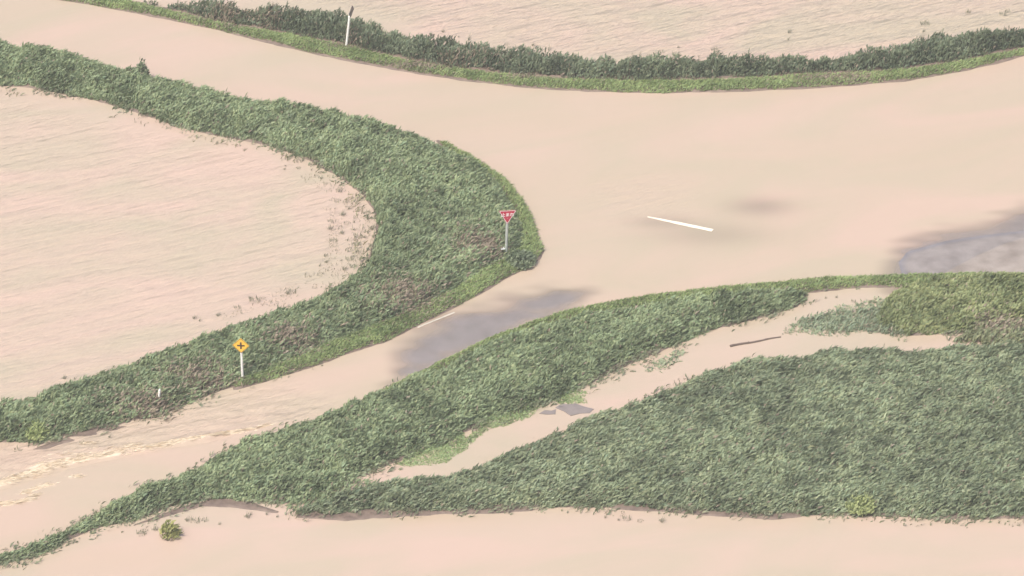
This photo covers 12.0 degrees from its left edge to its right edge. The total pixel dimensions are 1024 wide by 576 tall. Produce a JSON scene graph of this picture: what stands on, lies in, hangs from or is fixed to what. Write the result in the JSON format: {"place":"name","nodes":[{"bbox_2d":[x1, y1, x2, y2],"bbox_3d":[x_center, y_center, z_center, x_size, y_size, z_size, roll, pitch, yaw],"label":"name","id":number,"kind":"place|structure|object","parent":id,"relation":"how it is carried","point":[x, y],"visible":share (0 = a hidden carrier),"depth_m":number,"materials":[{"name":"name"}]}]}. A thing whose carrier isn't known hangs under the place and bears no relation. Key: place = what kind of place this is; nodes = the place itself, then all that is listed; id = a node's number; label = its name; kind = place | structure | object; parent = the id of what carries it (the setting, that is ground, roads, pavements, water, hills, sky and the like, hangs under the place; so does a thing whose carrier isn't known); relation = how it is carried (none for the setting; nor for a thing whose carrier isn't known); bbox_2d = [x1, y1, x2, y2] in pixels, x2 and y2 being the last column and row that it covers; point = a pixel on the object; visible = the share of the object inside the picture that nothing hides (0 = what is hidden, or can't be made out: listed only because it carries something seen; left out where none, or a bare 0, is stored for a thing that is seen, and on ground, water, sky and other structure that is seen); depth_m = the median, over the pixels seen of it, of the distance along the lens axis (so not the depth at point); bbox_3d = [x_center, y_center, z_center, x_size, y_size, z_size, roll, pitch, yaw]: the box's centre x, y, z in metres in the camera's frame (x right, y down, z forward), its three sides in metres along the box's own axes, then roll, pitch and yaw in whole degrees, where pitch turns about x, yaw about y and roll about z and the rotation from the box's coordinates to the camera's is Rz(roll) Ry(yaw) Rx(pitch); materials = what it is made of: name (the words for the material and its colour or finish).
{"place":"outdoors","nodes":[
{"label":"outdoors","id":0,"kind":"place"},
{"bbox_2d":[234,140,544,386],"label":"verge grass","id":1,"kind":"structure","parent":0,"point":[473,284],"depth_m":257.93,"materials":[{"name":"green plant"}]},
{"bbox_2d":[0,0,1023,575],"bbox_3d":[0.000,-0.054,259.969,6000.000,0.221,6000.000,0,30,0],"label":"water","id":2,"kind":"structure","parent":0,"point":[124,238],"depth_m":266.02,"materials":[{"name":"beige liquid"}]},
{"bbox_2d":[0,422,276,505],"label":"foam","id":3,"kind":"object","parent":2,"relation":"on","point":[45,466],"visible":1,"depth_m":244.96,"materials":[{"name":"foam"},{"name":"water"}]},
{"bbox_2d":[159,519,183,540],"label":"bush","id":4,"kind":"object","parent":2,"relation":"in","point":[173,531],"visible":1,"depth_m":238.49,"materials":[{"name":"green plant"}]},
{"bbox_2d":[6,90,369,256],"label":"drowned weeds","id":5,"kind":"object","parent":2,"relation":"in","point":[286,156],"visible":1,"depth_m":268.46,"materials":[{"name":"green plant"}]},
{"bbox_2d":[220,168,375,316],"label":"drowned stubble","id":6,"kind":"object","parent":2,"relation":"in","point":[325,241],"visible":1,"depth_m":263.79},
{"bbox_2d":[418,312,454,327],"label":"edge line","id":7,"kind":"object","parent":2,"relation":"on","point":[436,319],"visible":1,"depth_m":257.08,"materials":[{"name":"paint"}]},
{"bbox_2d":[396,387,587,466],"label":"floating weed","id":8,"kind":"object","parent":2,"relation":"on","point":[462,441],"visible":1,"depth_m":246.71,"materials":[{"name":"green plant"}]},
{"bbox_2d":[539,409,555,414],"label":"concrete slab","id":9,"kind":"structure","parent":2,"relation":"on","point":[547,412],"depth_m":248.90,"materials":[{"name":"grey concrete"}]},
{"bbox_2d":[555,403,593,415],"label":"concrete slab","id":10,"kind":"structure","parent":2,"relation":"on","point":[572,409],"depth_m":249.15,"materials":[{"name":"grey concrete"}]},
{"bbox_2d":[349,296,887,479],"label":"drowned weeds","id":11,"kind":"object","parent":2,"relation":"in","point":[817,331],"visible":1,"depth_m":256.11,"materials":[{"name":"green plant"}]},
{"bbox_2d":[648,216,712,230],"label":"line dash","id":12,"kind":"object","parent":2,"relation":"on","point":[693,226],"visible":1,"depth_m":266.00,"materials":[{"name":"paint"}]},
{"bbox_2d":[730,336,780,346],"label":"driftwood pole","id":13,"kind":"object","parent":2,"relation":"in","point":[742,343],"visible":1,"depth_m":254.97,"materials":[{"name":"brown wood"}]},
{"bbox_2d":[0,0,1023,564],"bbox_3d":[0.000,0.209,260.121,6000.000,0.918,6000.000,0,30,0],"label":"ground","id":14,"kind":"structure","parent":0,"point":[344,516],"depth_m":260.03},
{"bbox_2d":[24,419,49,440],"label":"bush","id":15,"kind":"object","parent":14,"relation":"on","point":[37,431],"visible":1,"depth_m":246.20,"materials":[{"name":"green plant"}]},
{"bbox_2d":[135,58,150,74],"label":"bush","id":16,"kind":"object","parent":14,"relation":"on","point":[141,66],"visible":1,"depth_m":280.16,"materials":[{"name":"green plant"}]},
{"bbox_2d":[233,338,248,376],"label":"warning sign","id":17,"kind":"object","parent":14,"relation":"on","point":[240,345],"visible":1,"depth_m":250.45,"materials":[{"name":"metal"}]},
{"bbox_2d":[0,38,526,442],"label":"weeds","id":18,"kind":"object","parent":14,"relation":"on","point":[440,222],"visible":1,"depth_m":263.59,"materials":[{"name":"green plant"}]},
{"bbox_2d":[252,475,386,510],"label":"weeds","id":19,"kind":"object","parent":14,"relation":"on","point":[322,495],"visible":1,"depth_m":241.71,"materials":[{"name":"green plant"}]},
{"bbox_2d":[345,5,353,45],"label":"road sign","id":20,"kind":"object","parent":14,"relation":"on","point":[349,17],"visible":1,"depth_m":283.34,"materials":[{"name":"metal"}]},
{"bbox_2d":[0,285,808,561],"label":"weeds","id":21,"kind":"object","parent":14,"relation":"on","point":[414,411],"visible":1,"depth_m":248.29,"materials":[{"name":"green plant"}]},
{"bbox_2d":[499,210,515,251],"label":"yield sign","id":22,"kind":"object","parent":14,"relation":"on","point":[507,215],"visible":1,"depth_m":261.62,"materials":[{"name":"red metal"}]},
{"bbox_2d":[0,0,1023,569],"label":"edge weeds","id":23,"kind":"object","parent":14,"relation":"on","point":[474,428],"visible":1,"depth_m":245.48,"materials":[{"name":"green plant"}]},
{"bbox_2d":[505,248,537,269],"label":"bush","id":24,"kind":"object","parent":14,"relation":"on","point":[522,254],"visible":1,"depth_m":261.73,"materials":[{"name":"green plant"}]},
{"bbox_2d":[144,0,1023,80],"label":"weeds","id":25,"kind":"object","parent":14,"relation":"on","point":[937,47],"visible":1,"depth_m":282.08,"materials":[{"name":"green plant"}]},
{"bbox_2d":[297,339,1023,519],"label":"weeds","id":26,"kind":"object","parent":14,"relation":"on","point":[901,433],"visible":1,"depth_m":244.32,"materials":[{"name":"green plant"}]},
{"bbox_2d":[795,304,902,337],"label":"weeds","id":27,"kind":"object","parent":14,"relation":"on","point":[830,324],"visible":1,"depth_m":256.58,"materials":[{"name":"green plant"}]},
{"bbox_2d":[845,491,876,516],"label":"bush","id":28,"kind":"object","parent":14,"relation":"on","point":[860,505],"visible":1,"depth_m":240.29,"materials":[{"name":"green plant"}]},
{"bbox_2d":[876,271,1023,335],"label":"weeds","id":29,"kind":"object","parent":14,"relation":"on","point":[951,302],"visible":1,"depth_m":257.37,"materials":[{"name":"green plant"}]},
{"bbox_2d":[954,315,1023,344],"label":"weeds","id":30,"kind":"object","parent":14,"relation":"on","point":[1013,330],"visible":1,"depth_m":255.34,"materials":[{"name":"green plant"}]},
{"bbox_2d":[67,0,1023,93],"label":"verge grass","id":31,"kind":"structure","parent":0,"point":[323,45],"depth_m":281.13,"materials":[{"name":"green plant"}]},
{"bbox_2d":[383,270,1023,390],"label":"verge grass","id":32,"kind":"structure","parent":0,"point":[798,283],"depth_m":259.50,"materials":[{"name":"green plant"}]},
{"bbox_2d":[398,213,1023,375],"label":"road","id":33,"kind":"structure","parent":0,"point":[990,249],"depth_m":261.34,"materials":[{"name":"grey asphalt"}]}
]}

